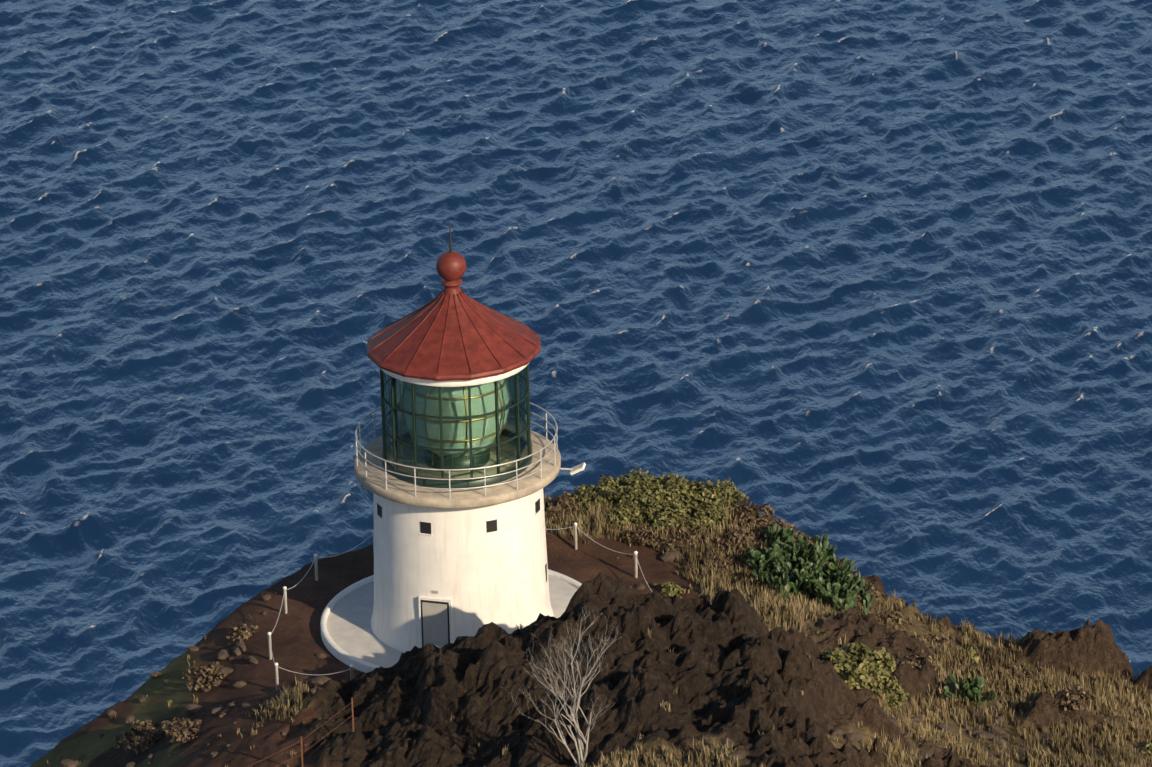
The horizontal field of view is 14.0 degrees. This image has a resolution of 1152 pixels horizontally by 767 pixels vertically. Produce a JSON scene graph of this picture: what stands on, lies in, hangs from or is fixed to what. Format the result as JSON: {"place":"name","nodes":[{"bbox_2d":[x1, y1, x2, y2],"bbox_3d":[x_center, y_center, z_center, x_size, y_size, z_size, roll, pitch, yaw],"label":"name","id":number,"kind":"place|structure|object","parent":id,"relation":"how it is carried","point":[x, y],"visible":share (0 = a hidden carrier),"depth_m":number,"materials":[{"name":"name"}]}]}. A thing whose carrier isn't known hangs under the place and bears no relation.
{"place":"outdoors","nodes":[
{"label":"outdoors","id":0,"kind":"place"},
{"bbox_2d":[0,0,1151,766],"bbox_3d":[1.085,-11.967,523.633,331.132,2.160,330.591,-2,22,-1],"label":"ocean","id":1,"kind":"structure","parent":0,"point":[866,284],"depth_m":523.74,"materials":[{"name":"liquid"}]},
{"bbox_2d":[30,500,1151,766],"bbox_3d":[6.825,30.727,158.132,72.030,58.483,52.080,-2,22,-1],"label":"terrain","id":2,"kind":"structure","parent":0,"point":[408,706],"depth_m":148.25,"materials":[{"name":"brown soil"}]},
{"bbox_2d":[267,632,271,659],"bbox_3d":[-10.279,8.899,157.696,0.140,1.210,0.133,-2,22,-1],"label":"path post","id":3,"kind":"object","parent":2,"relation":"on","point":[269,648],"visible":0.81,"depth_m":157.64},
{"bbox_2d":[274,662,278,689],"bbox_3d":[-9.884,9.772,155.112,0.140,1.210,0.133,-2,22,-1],"label":"path post","id":4,"kind":"object","parent":2,"relation":"on","point":[276,676],"visible":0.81,"depth_m":155.03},
{"bbox_2d":[283,586,287,613],"bbox_3d":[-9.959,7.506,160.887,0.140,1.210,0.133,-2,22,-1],"label":"path post","id":5,"kind":"object","parent":2,"relation":"on","point":[285,600],"visible":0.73,"depth_m":160.80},
{"bbox_2d":[248,703,350,766],"bbox_3d":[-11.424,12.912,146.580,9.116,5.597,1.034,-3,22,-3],"label":"fence wire","id":6,"kind":"object","parent":2,"relation":"on","point":[304,738],"visible":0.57,"depth_m":146.00,"materials":[{"name":"metal"}]},
{"bbox_2d":[300,736,302,766],"bbox_3d":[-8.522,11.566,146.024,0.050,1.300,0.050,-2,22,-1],"label":"fence post","id":7,"kind":"object","parent":2,"relation":"on","point":[301,751],"visible":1,"depth_m":145.95,"materials":[{"name":"metal"}]},
{"bbox_2d":[314,554,317,580],"bbox_3d":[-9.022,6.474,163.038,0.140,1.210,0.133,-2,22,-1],"label":"path post","id":8,"kind":"object","parent":2,"relation":"on","point":[316,566],"visible":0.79,"depth_m":162.96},
{"bbox_2d":[349,665,353,679],"bbox_3d":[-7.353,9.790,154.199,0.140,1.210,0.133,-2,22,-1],"label":"path post","id":9,"kind":"object","parent":2,"relation":"on","point":[351,672],"visible":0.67,"depth_m":154.03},
{"bbox_2d":[351,697,353,731],"bbox_3d":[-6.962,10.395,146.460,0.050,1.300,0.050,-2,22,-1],"label":"fence post","id":10,"kind":"object","parent":2,"relation":"on","point":[352,714],"visible":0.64,"depth_m":146.42,"materials":[{"name":"metal"}]},
{"bbox_2d":[320,569,581,672],"bbox_3d":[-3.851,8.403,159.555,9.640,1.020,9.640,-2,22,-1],"label":"concrete base","id":11,"kind":"object","parent":2,"relation":"on","point":[349,637],"visible":0.23,"depth_m":159.40,"materials":[{"name":"white concrete"}]},
{"bbox_2d":[269,526,652,674],"bbox_3d":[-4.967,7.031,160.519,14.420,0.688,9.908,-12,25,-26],"label":"path chain","id":12,"kind":"object","parent":2,"relation":"on","point":[368,538],"visible":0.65,"depth_m":161.79,"materials":[{"name":"grey"}]},
{"bbox_2d":[354,220,585,652],"bbox_3d":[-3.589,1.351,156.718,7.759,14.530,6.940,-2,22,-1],"label":"lighthouse","id":13,"kind":"object","parent":2,"relation":"on","point":[457,466],"visible":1,"depth_m":155.49,"materials":[{"name":"white paint"}]},
{"bbox_2d":[502,608,617,766],"bbox_3d":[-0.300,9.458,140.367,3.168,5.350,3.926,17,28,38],"label":"dead tree","id":14,"kind":"object","parent":2,"relation":"on","point":[582,753],"visible":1,"depth_m":140.72,"materials":[{"name":"grey wood"}]},
{"bbox_2d":[573,522,577,549],"bbox_3d":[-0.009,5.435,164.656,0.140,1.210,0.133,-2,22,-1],"label":"path post","id":15,"kind":"object","parent":2,"relation":"on","point":[575,536],"visible":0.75,"depth_m":164.58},
{"bbox_2d":[47,482,1151,766],"bbox_3d":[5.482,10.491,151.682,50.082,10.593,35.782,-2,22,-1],"label":"dry grass tufts","id":16,"kind":"object","parent":2,"relation":"on","point":[1107,700],"visible":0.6,"depth_m":156.28,"materials":[{"name":"brown plant"}]},
{"bbox_2d":[112,491,1091,754],"bbox_3d":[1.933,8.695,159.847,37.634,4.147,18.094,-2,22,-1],"label":"dry scrub","id":17,"kind":"object","parent":2,"relation":"on","point":[210,669],"visible":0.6,"depth_m":160.32,"materials":[{"name":"plant"}]},
{"bbox_2d":[60,507,1151,766],"bbox_3d":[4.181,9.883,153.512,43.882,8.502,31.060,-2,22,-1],"label":"loose stones","id":18,"kind":"object","parent":2,"relation":"on","point":[664,557],"visible":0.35,"depth_m":155.68,"materials":[{"name":"brown stone"}]},
{"bbox_2d":[634,551,637,577],"bbox_3d":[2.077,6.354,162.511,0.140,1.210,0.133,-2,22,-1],"label":"path post","id":19,"kind":"object","parent":2,"relation":"on","point":[635,566],"visible":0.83,"depth_m":162.46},
{"bbox_2d":[568,467,745,597],"bbox_3d":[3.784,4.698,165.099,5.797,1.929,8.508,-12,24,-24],"label":"shrubs","id":20,"kind":"object","parent":2,"relation":"on","point":[669,484],"visible":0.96,"depth_m":165.95,"materials":[{"name":"green plant"}]},
{"bbox_2d":[745,524,995,707],"bbox_3d":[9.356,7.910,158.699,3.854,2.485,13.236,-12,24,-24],"label":"prickly pear cactus","id":21,"kind":"object","parent":2,"relation":"on","point":[845,584],"visible":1,"depth_m":160.58,"materials":[{"name":"green plant"}]},
{"bbox_2d":[821,642,1151,756],"bbox_3d":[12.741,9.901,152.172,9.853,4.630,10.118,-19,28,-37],"label":"slope bushes","id":22,"kind":"object","parent":2,"relation":"on","point":[857,658],"visible":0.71,"depth_m":150.14,"materials":[{"name":"green plant"}]}
]}

